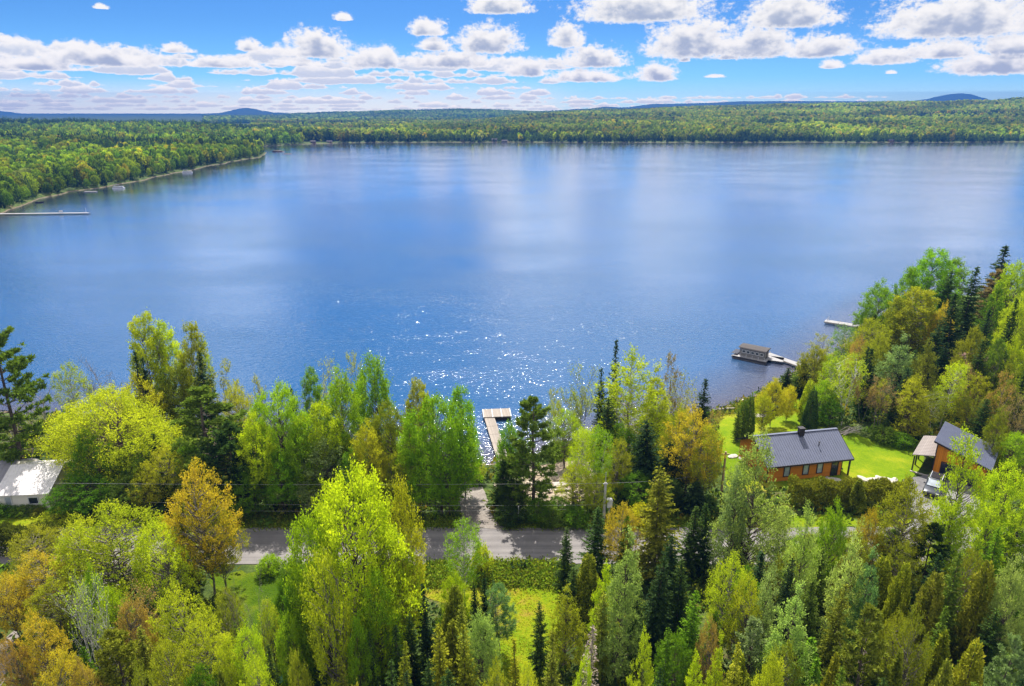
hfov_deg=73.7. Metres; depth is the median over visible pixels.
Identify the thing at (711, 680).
larch tree
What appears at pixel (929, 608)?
cedar tree
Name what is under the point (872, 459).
lawn
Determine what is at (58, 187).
shore tree
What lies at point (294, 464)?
maple tree
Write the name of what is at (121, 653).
pine tree
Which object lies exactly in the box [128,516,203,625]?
maple tree
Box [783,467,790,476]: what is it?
window
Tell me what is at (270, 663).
spruce tree
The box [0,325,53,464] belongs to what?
pine tree
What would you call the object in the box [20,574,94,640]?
maple tree
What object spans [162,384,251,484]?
pine tree
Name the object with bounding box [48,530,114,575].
maple tree
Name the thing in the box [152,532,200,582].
maple tree
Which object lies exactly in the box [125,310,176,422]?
poplar tree
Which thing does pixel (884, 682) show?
spruce tree
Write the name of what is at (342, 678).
spruce tree
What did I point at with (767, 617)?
larch tree
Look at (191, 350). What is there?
poplar tree
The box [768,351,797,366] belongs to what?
dock
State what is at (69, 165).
shore tree
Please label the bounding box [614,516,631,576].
fir tree
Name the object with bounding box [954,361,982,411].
budding tree
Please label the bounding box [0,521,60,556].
cedar hedge
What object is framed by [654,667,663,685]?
spruce tree
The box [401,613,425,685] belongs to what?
spruce tree
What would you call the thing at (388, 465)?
maple tree
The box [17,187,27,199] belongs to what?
shore tree
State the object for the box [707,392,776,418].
shore grass
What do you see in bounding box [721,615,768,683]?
pine tree
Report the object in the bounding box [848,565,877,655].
spruce tree
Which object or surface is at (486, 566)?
bush
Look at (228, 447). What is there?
pine tree
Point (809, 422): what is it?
cedar shrub
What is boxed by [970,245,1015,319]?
spruce tree
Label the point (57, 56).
sky
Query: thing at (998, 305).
larch tree
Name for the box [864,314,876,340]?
spruce tree
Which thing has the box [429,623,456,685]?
spruce tree
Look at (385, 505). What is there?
power line
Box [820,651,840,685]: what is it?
cedar tree
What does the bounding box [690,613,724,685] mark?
maple tree
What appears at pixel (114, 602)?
maple tree
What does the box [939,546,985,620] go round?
maple tree
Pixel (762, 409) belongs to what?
maple tree
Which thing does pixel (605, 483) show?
utility pole
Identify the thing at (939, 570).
spruce tree
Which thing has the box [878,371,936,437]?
larch tree
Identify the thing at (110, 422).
maple tree
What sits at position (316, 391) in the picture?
poplar tree
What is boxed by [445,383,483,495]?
poplar tree
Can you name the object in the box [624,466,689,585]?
spruce tree
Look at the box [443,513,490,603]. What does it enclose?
birch tree
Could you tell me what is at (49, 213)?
dock
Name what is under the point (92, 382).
bare tree
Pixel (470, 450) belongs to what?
maple tree
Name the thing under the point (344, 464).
maple tree
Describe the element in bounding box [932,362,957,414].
spruce tree
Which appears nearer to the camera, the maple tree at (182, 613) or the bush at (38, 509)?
the maple tree at (182, 613)
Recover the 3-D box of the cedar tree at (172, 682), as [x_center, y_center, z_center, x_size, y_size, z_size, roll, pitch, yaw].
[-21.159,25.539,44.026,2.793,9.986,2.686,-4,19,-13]
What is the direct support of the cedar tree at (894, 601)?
on the ground at (206, 589)
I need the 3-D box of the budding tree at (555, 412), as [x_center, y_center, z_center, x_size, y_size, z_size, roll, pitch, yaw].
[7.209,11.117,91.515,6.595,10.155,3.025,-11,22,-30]
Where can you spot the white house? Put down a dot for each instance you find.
(31, 481)
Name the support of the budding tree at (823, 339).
on the ground at (206, 589)
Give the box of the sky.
[0,0,1023,113]
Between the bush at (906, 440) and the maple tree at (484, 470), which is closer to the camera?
the maple tree at (484, 470)
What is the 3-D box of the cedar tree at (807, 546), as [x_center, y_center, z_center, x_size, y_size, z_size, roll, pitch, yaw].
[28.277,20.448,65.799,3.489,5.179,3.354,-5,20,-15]
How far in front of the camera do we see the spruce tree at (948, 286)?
127.78 m
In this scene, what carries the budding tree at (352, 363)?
on the ground at (206, 589)
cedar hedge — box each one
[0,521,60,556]
[785,474,915,510]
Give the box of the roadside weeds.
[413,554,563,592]
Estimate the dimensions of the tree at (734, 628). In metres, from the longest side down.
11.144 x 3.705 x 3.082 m
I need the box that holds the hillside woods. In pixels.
[250,97,1023,142]
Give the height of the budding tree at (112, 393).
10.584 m
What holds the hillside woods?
on the ground at (206, 589)
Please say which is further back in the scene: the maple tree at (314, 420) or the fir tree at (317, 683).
the maple tree at (314, 420)
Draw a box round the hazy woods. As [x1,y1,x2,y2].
[201,97,1022,122]
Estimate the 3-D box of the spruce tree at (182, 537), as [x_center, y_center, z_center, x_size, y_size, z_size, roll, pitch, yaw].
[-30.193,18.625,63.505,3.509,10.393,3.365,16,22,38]
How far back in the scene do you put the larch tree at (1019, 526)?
63.96 m
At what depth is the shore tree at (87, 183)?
419.36 m
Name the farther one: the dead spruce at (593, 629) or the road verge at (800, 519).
the road verge at (800, 519)
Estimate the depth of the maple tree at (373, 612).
48.06 m
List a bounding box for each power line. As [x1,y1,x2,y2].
[0,482,577,484]
[159,502,526,505]
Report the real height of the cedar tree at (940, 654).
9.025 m
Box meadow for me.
[410,579,563,685]
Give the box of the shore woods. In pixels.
[0,132,263,208]
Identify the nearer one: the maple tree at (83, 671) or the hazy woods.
the maple tree at (83, 671)
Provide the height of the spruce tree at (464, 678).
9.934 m
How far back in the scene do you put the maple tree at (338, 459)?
76.67 m
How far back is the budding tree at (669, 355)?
90.16 m
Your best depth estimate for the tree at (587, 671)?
45.39 m
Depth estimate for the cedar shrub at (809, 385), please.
100.86 m
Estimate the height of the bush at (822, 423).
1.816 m
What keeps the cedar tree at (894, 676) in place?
on the ground at (206, 589)
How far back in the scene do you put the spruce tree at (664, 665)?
47.77 m
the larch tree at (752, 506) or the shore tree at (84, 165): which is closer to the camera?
the larch tree at (752, 506)
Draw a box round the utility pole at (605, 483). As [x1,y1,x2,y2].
[603,478,607,521]
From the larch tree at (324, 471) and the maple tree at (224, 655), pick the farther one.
the larch tree at (324, 471)
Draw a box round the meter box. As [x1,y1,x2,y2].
[607,498,612,516]
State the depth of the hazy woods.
3542.72 m
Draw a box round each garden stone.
[728,454,737,458]
[857,475,867,481]
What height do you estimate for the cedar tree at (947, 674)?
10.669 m
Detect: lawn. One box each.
[1,507,77,527]
[714,398,923,492]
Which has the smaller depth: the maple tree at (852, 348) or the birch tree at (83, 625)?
the birch tree at (83, 625)
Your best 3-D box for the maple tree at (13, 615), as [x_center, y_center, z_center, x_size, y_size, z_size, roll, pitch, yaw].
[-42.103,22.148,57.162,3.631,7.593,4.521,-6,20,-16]
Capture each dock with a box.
[0,208,89,214]
[482,408,511,461]
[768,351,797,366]
[824,318,858,327]
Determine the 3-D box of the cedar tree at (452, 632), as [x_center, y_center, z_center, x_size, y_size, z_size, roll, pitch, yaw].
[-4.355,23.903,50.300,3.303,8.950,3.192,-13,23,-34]
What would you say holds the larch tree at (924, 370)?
on the ground at (206, 589)
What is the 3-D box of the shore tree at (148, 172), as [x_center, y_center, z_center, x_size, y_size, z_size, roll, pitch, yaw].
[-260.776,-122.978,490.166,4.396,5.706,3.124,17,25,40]
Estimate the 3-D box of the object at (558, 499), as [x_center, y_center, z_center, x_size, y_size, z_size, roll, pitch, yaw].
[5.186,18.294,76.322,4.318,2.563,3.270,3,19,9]
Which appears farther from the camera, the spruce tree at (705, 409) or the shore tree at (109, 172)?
the shore tree at (109, 172)
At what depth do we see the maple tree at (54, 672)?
45.33 m
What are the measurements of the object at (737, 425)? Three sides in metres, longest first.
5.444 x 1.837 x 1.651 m
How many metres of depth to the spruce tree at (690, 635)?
52.41 m
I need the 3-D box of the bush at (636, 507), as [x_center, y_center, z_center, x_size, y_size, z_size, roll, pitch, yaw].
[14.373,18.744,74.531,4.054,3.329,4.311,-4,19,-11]
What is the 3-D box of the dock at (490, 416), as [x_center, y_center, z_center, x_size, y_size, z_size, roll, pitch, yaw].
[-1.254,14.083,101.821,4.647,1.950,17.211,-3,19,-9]
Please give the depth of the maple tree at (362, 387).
83.61 m
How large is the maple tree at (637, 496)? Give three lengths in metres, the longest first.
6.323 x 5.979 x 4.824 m
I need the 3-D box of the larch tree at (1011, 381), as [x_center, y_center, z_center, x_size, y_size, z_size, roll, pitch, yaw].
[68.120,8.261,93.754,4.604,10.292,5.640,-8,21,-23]
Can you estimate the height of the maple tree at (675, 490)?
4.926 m
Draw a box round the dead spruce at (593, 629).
[577,625,598,685]
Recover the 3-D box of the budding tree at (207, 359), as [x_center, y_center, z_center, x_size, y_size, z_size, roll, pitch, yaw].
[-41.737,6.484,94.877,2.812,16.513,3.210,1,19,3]
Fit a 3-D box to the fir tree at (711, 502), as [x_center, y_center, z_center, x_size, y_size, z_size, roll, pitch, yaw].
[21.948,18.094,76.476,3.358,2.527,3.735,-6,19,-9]
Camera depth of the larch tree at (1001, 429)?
88.26 m
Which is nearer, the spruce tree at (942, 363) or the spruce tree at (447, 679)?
the spruce tree at (447, 679)
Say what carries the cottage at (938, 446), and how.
on the ground at (206, 589)
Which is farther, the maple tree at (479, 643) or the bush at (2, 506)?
the bush at (2, 506)
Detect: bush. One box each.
[0,503,9,518]
[3,504,21,519]
[11,504,38,518]
[28,505,47,517]
[31,506,73,525]
[254,552,282,578]
[470,539,493,575]
[494,504,530,529]
[531,500,568,530]
[563,503,590,531]
[624,500,658,528]
[818,413,838,426]
[868,424,903,446]
[884,430,920,449]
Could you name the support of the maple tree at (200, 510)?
on the ground at (206, 589)
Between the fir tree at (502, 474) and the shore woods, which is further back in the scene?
the shore woods
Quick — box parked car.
[923,471,945,497]
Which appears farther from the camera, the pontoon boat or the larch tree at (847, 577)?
the pontoon boat
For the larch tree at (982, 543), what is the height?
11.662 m
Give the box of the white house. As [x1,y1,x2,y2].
[0,458,78,509]
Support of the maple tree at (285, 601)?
on the ground at (206, 589)
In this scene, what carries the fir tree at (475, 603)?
on the ground at (206, 589)
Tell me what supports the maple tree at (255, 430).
on the ground at (206, 589)
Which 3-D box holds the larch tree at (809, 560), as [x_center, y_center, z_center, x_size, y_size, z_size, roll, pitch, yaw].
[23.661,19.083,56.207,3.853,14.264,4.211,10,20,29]
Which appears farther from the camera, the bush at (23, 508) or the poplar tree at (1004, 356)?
the poplar tree at (1004, 356)
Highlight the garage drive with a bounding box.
[902,474,983,531]
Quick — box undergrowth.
[0,306,1023,685]
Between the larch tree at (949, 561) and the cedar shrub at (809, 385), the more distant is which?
the cedar shrub at (809, 385)
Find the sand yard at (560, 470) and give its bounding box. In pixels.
[495,460,601,504]
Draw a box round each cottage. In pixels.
[735,426,853,482]
[910,421,997,487]
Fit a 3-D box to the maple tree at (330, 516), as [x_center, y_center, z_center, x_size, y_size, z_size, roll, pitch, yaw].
[-12.002,17.696,50.893,8.391,20.714,11.025,-17,24,-42]
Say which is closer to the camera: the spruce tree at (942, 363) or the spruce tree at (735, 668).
the spruce tree at (735, 668)
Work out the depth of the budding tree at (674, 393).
91.69 m
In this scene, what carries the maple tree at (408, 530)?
on the ground at (206, 589)
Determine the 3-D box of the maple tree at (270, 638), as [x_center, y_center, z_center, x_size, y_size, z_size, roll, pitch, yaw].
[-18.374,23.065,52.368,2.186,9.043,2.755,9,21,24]
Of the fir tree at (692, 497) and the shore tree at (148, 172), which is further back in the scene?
the shore tree at (148, 172)
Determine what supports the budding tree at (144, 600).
on the ground at (206, 589)
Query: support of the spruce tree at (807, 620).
on the ground at (206, 589)
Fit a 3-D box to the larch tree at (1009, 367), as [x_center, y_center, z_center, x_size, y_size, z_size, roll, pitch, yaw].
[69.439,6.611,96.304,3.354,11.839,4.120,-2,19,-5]
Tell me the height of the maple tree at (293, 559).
17.027 m
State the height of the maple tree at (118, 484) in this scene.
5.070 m
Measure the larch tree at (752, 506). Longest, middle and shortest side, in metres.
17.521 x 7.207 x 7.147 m
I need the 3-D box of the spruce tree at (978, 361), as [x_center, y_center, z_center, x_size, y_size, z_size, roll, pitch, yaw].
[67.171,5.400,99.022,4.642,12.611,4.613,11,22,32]
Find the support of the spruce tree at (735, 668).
on the ground at (206, 589)
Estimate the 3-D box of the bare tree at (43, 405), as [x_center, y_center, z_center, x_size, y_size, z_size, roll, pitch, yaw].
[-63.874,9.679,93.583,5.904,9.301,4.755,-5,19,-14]
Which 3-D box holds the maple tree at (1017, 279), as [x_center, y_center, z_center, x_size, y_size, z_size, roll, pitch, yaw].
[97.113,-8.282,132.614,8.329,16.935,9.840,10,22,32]
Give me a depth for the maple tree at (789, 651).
46.48 m
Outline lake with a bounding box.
[0,142,1023,463]
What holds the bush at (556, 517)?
on the ground at (206, 589)
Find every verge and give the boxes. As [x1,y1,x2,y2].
[0,515,460,527]
[520,514,1016,527]
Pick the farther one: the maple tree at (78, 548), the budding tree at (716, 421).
the budding tree at (716, 421)
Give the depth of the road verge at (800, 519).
75.29 m
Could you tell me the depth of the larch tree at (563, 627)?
54.08 m
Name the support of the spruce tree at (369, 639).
on the ground at (206, 589)
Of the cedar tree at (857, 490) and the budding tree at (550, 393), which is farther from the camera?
the budding tree at (550, 393)
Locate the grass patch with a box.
[210,569,304,685]
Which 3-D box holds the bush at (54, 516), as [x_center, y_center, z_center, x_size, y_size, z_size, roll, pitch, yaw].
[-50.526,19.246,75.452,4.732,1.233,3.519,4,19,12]
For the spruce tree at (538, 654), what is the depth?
53.35 m
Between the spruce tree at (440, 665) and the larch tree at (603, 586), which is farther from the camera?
the larch tree at (603, 586)
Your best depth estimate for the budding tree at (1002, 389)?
90.50 m
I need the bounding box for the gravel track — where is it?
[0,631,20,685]
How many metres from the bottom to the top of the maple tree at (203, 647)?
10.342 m
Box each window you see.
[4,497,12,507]
[27,496,39,504]
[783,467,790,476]
[802,465,809,474]
[816,464,823,473]
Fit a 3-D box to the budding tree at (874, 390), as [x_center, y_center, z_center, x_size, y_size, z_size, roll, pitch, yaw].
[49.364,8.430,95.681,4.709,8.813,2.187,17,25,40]
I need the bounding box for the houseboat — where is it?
[731,343,783,364]
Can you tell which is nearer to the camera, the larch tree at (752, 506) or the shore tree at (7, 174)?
the larch tree at (752, 506)
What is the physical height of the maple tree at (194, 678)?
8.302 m
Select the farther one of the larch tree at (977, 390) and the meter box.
the larch tree at (977, 390)
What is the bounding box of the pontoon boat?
[112,184,124,188]
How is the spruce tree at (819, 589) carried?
on the ground at (206, 589)
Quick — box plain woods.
[0,116,304,145]
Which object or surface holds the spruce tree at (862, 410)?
on the ground at (206, 589)
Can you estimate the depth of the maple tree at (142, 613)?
51.27 m
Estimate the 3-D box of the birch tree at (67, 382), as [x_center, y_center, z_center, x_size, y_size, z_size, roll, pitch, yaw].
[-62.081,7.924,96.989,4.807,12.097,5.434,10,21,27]
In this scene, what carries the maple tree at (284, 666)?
on the ground at (206, 589)
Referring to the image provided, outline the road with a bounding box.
[0,526,1022,565]
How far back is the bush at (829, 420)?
97.03 m
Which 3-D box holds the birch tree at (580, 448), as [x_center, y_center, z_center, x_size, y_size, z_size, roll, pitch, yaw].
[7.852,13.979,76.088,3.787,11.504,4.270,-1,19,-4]
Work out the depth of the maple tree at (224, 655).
47.51 m
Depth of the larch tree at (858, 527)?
64.76 m
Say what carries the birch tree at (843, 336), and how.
on the ground at (206, 589)
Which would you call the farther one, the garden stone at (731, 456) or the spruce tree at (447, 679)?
the garden stone at (731, 456)
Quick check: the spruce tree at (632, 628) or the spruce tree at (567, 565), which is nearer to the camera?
the spruce tree at (632, 628)
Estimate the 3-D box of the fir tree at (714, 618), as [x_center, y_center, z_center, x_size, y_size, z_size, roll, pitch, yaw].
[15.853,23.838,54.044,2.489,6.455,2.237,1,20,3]
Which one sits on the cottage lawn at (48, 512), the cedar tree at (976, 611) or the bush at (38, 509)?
the bush at (38, 509)
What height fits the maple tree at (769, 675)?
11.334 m
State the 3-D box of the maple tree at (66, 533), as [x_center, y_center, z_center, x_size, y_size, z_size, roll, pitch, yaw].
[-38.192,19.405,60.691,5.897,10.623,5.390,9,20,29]
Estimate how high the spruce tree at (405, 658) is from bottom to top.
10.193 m
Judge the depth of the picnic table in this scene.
83.29 m
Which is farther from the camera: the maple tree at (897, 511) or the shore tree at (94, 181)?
the shore tree at (94, 181)
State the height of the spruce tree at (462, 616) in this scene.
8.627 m
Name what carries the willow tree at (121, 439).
on the ground at (206, 589)
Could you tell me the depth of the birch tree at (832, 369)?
100.40 m
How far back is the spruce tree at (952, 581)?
52.68 m
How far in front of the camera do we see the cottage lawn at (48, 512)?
76.98 m
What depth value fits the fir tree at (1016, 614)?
56.05 m
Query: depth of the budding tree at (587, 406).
91.69 m
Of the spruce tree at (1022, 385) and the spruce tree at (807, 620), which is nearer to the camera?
the spruce tree at (807, 620)
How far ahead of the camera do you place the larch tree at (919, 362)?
102.13 m
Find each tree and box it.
[0,166,11,171]
[0,175,17,196]
[0,190,13,204]
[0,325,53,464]
[0,544,79,622]
[0,569,30,636]
[0,630,38,685]
[1,397,49,458]
[3,522,67,581]
[5,172,25,189]
[12,170,27,185]
[14,380,67,437]
[14,606,77,685]
[17,172,40,191]
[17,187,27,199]
[19,380,185,494]
[20,186,31,197]
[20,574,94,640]
[23,168,36,177]
[30,169,43,186]
[31,184,37,194]
[33,167,48,175]
[39,646,101,685]
[40,470,119,519]
[41,182,52,192]
[45,494,192,616]
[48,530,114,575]
[49,359,95,417]
[50,565,116,671]
[53,183,60,191]
[53,511,116,602]
[63,429,119,494]
[65,163,74,183]
[69,654,109,685]
[75,366,108,419]
[77,163,96,179]
[79,562,117,641]
[79,647,99,685]
[80,357,122,405]
[81,168,95,183]
[83,179,89,185]
[89,388,124,443]
[90,175,100,185]
[93,627,157,685]
[95,473,164,516]
[95,583,134,666]
[96,379,136,431]
[105,170,113,180]
[111,589,165,677]
[113,172,121,180]
[114,367,174,441]
[114,440,153,496]
[114,576,161,641]
[118,168,126,179]
[119,157,135,174]
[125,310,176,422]
[125,458,168,512]
[126,655,157,685]
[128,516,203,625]
[130,166,140,177]
[133,350,156,434]
[135,625,168,685]
[140,357,164,444]
[140,441,190,503]
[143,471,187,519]
[144,318,193,441]
[145,578,226,676]
[146,168,151,175]
[147,635,196,685]
[148,434,165,491]
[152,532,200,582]
[156,361,199,442]
[158,456,242,594]
[161,435,197,476]
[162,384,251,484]
[165,452,224,507]
[168,678,179,685]
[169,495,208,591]
[169,609,232,685]
[170,444,206,496]
[173,320,218,436]
[184,662,226,685]
[190,420,264,507]
[193,351,222,457]
[193,502,250,587]
[195,336,216,403]
[208,587,249,648]
[211,358,243,414]
[211,631,251,685]
[217,665,226,685]
[218,378,254,436]
[224,465,285,517]
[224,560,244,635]
[226,372,265,432]
[226,454,260,514]
[226,615,274,685]
[231,409,285,507]
[236,647,276,685]
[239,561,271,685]
[246,376,321,495]
[252,596,285,685]
[257,445,302,513]
[264,644,283,685]
[270,576,291,656]
[271,559,311,638]
[274,607,316,685]
[276,562,332,682]
[279,417,327,504]
[282,504,360,683]
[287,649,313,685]
[290,388,301,469]
[293,396,353,496]
[294,436,359,517]
[295,541,364,685]
[299,364,329,438]
[303,453,426,680]
[310,618,342,685]
[315,357,349,418]
[315,362,366,454]
[326,444,366,489]
[332,446,374,512]
[335,654,348,685]
[342,608,380,685]
[344,350,362,413]
[347,348,400,459]
[348,418,391,497]
[355,564,409,685]
[362,630,382,685]
[363,397,415,490]
[367,521,428,650]
[373,470,428,631]
[373,479,414,515]
[382,449,418,498]
[385,624,412,685]
[385,658,398,685]
[386,418,433,500]
[396,391,487,518]
[396,640,411,685]
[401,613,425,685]
[402,376,425,446]
[402,670,412,685]
[414,388,438,480]
[414,583,436,683]
[420,658,436,685]
[424,429,473,512]
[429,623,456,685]
[437,569,472,628]
[439,677,445,685]
[441,584,475,662]
[441,668,455,685]
[442,618,468,685]
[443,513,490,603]
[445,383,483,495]
[451,623,478,685]
[455,602,482,683]
[457,607,503,685]
[469,462,487,480]
[469,585,486,650]
[479,578,493,637]
[482,580,519,648]
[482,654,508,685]
[485,459,516,513]
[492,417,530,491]
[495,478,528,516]
[498,395,566,509]
[508,639,521,685]
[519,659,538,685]
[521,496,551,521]
[526,602,549,682]
[541,630,562,685]
[543,386,561,427]
[543,408,585,467]
[545,391,583,429]
[545,580,588,671]
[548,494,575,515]
[552,527,576,593]
[553,458,594,505]
[557,567,585,622]
[559,363,600,451]
[565,422,596,505]
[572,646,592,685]
[574,550,603,621]
[576,506,614,573]
[580,420,614,490]
[580,473,614,510]
[582,594,614,683]
[586,397,619,482]
[587,343,670,468]
[587,559,619,643]
[592,367,606,453]
[594,422,639,480]
[595,524,643,684]
[599,501,643,562]
[603,437,635,498]
[605,339,622,438]
[613,469,652,505]
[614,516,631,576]
[614,587,652,675]
[616,420,666,499]
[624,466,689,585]
[626,622,653,685]
[636,359,673,459]
[639,556,674,656]
[642,533,685,630]
[647,476,683,508]
[651,628,676,685]
[652,631,694,685]
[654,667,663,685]
[655,442,687,496]
[656,400,696,472]
[657,349,683,428]
[658,401,727,492]
[663,559,692,637]
[666,369,698,425]
[673,590,707,683]
[675,506,705,579]
[677,481,708,517]
[684,648,703,685]
[686,423,726,491]
[690,379,711,441]
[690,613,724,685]
[692,503,718,573]
[698,611,724,677]
[699,494,721,517]
[701,547,753,657]
[703,426,796,582]
[704,630,724,685]
[707,409,721,443]
[707,464,749,587]
[716,569,767,662]
[718,562,767,629]
[720,642,742,685]
[720,650,750,685]
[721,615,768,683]
[725,524,750,567]
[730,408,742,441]
[738,558,781,674]
[743,673,750,685]
[746,551,771,631]
[749,505,799,578]
[750,575,818,685]
[751,647,785,685]
[754,377,789,425]
[755,391,777,431]
[762,558,796,656]
[765,638,804,685]
[767,544,802,609]
[771,531,811,594]
[773,368,798,395]
[774,499,822,632]
[779,383,799,419]
[785,580,820,662]
[790,358,810,395]
[790,637,820,685]
[791,546,831,636]
[794,532,819,571]
[795,345,829,390]
[802,378,843,423]
[804,521,838,572]
[804,658,821,685]
[805,333,833,362]
[809,529,868,672]
[812,495,850,592]
[813,601,889,685]
[814,350,845,402]
[814,584,851,683]
[816,520,850,563]
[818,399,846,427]
[818,554,860,640]
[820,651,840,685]
[826,351,869,424]
[827,324,859,363]
[830,529,874,582]
[833,667,846,685]
[837,316,894,363]
[838,540,879,672]
[839,623,863,685]
[843,478,866,514]
[844,335,866,379]
[845,517,880,580]
[847,347,869,397]
[847,349,880,419]
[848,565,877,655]
[849,277,896,334]
[849,374,884,421]
[851,304,878,344]
[855,341,881,401]
[855,507,884,586]
[856,333,893,381]
[860,378,891,428]
[860,552,893,613]
[862,373,905,423]
[863,471,935,572]
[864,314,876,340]
[864,331,918,410]
[873,529,911,578]
[873,599,934,685]
[873,609,911,679]
[874,562,911,661]
[876,526,902,569]
[877,296,913,353]
[877,677,887,685]
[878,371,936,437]
[878,397,901,430]
[880,368,912,419]
[882,648,902,685]
[883,285,945,359]
[884,540,926,597]
[885,265,924,336]
[888,345,911,399]
[897,247,963,335]
[899,569,945,682]
[901,337,944,413]
[903,350,918,369]
[903,522,954,592]
[908,355,928,400]
[910,553,944,605]
[913,606,950,685]
[914,338,935,389]
[917,552,965,663]
[917,629,949,685]
[921,325,947,382]
[921,387,950,432]
[921,567,945,622]
[922,270,956,342]
[922,301,954,348]
[923,292,966,364]
[923,421,990,577]
[924,501,966,575]
[928,342,949,395]
[928,658,953,685]
[931,256,970,314]
[931,359,969,428]
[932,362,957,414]
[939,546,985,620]
[942,325,989,396]
[946,266,984,352]
[946,370,999,432]
[948,637,985,685]
[949,559,998,669]
[951,608,1007,683]
[952,496,1009,594]
[954,339,988,416]
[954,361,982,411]
[960,391,984,426]
[960,527,1005,613]
[961,524,992,579]
[964,458,1023,536]
[966,399,993,439]
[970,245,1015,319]
[973,280,1006,351]
[974,309,991,361]
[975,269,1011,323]
[978,413,1011,459]
[979,337,1009,403]
[979,515,1023,576]
[979,551,1023,669]
[980,632,1023,685]
[981,403,1008,472]
[982,368,1015,420]
[984,332,1023,395]
[985,298,1018,391]
[986,368,1023,435]
[987,258,1023,333]
[987,291,1023,363]
[987,504,1023,582]
[989,350,1016,420]
[991,431,1023,470]
[994,387,1023,433]
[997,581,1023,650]
[1002,371,1023,432]
[1015,678,1023,685]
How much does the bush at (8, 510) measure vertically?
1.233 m
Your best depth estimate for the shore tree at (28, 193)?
361.75 m
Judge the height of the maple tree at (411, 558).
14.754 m
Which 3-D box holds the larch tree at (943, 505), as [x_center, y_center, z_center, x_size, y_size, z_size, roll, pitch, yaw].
[42.077,15.119,64.397,6.530,16.593,4.176,-15,24,-36]
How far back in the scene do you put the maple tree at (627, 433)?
81.94 m
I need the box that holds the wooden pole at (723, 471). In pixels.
[720,451,729,497]
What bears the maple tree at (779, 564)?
on the ground at (206, 589)
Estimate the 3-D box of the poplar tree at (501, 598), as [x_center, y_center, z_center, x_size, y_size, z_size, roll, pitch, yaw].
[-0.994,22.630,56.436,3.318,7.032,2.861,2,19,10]
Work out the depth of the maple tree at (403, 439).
74.80 m
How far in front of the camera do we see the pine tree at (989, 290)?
135.40 m
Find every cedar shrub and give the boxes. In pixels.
[735,397,748,439]
[741,395,755,434]
[796,378,813,419]
[800,386,818,429]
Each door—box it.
[830,462,838,475]
[940,463,977,486]
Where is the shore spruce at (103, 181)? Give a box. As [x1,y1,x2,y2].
[100,171,107,184]
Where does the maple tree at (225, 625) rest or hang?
on the ground at (206, 589)
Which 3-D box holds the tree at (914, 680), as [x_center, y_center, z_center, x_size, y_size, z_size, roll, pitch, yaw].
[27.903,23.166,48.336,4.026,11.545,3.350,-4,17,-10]
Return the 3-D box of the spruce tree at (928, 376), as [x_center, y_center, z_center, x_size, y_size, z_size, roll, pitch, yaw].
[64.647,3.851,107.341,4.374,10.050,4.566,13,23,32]
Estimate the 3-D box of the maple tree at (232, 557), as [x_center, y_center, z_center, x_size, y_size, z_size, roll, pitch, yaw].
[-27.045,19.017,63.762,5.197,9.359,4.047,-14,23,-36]
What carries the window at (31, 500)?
in the white house
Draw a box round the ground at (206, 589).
[0,93,1023,685]
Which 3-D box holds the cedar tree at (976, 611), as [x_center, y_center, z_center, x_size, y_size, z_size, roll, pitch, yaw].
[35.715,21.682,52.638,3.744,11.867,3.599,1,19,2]
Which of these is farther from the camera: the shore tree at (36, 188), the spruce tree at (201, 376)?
the shore tree at (36, 188)
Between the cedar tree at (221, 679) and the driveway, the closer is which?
the cedar tree at (221, 679)
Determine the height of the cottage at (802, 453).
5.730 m
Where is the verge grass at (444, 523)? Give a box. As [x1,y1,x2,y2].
[137,509,799,532]
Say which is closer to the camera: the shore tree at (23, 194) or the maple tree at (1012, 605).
the maple tree at (1012, 605)
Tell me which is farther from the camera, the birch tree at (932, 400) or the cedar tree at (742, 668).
the birch tree at (932, 400)
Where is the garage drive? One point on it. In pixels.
(919, 480)
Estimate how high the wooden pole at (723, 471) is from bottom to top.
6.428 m
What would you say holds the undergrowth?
on the ground at (206, 589)
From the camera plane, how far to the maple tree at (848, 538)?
62.02 m
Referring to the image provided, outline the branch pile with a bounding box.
[839,424,861,434]
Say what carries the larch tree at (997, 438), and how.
on the ground at (206, 589)
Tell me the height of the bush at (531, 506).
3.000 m
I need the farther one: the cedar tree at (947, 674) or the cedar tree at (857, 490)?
the cedar tree at (857, 490)
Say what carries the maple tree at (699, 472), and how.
on the ground at (206, 589)
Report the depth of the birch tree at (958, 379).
94.25 m
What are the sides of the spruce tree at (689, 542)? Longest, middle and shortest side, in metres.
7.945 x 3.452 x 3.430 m
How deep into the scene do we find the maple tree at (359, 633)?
46.33 m
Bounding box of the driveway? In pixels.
[458,487,503,528]
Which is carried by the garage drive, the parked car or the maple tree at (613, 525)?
the parked car
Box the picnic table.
[552,481,568,490]
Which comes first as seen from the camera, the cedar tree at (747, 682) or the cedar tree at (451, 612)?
the cedar tree at (747, 682)
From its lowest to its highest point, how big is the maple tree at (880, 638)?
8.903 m
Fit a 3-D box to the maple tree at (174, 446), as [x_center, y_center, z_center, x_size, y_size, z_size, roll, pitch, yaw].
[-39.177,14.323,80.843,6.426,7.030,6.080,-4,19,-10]
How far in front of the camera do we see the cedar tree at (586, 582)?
59.47 m
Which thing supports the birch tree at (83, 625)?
on the ground at (206, 589)
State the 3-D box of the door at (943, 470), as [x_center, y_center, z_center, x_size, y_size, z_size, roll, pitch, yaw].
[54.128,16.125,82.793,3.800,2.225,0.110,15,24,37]

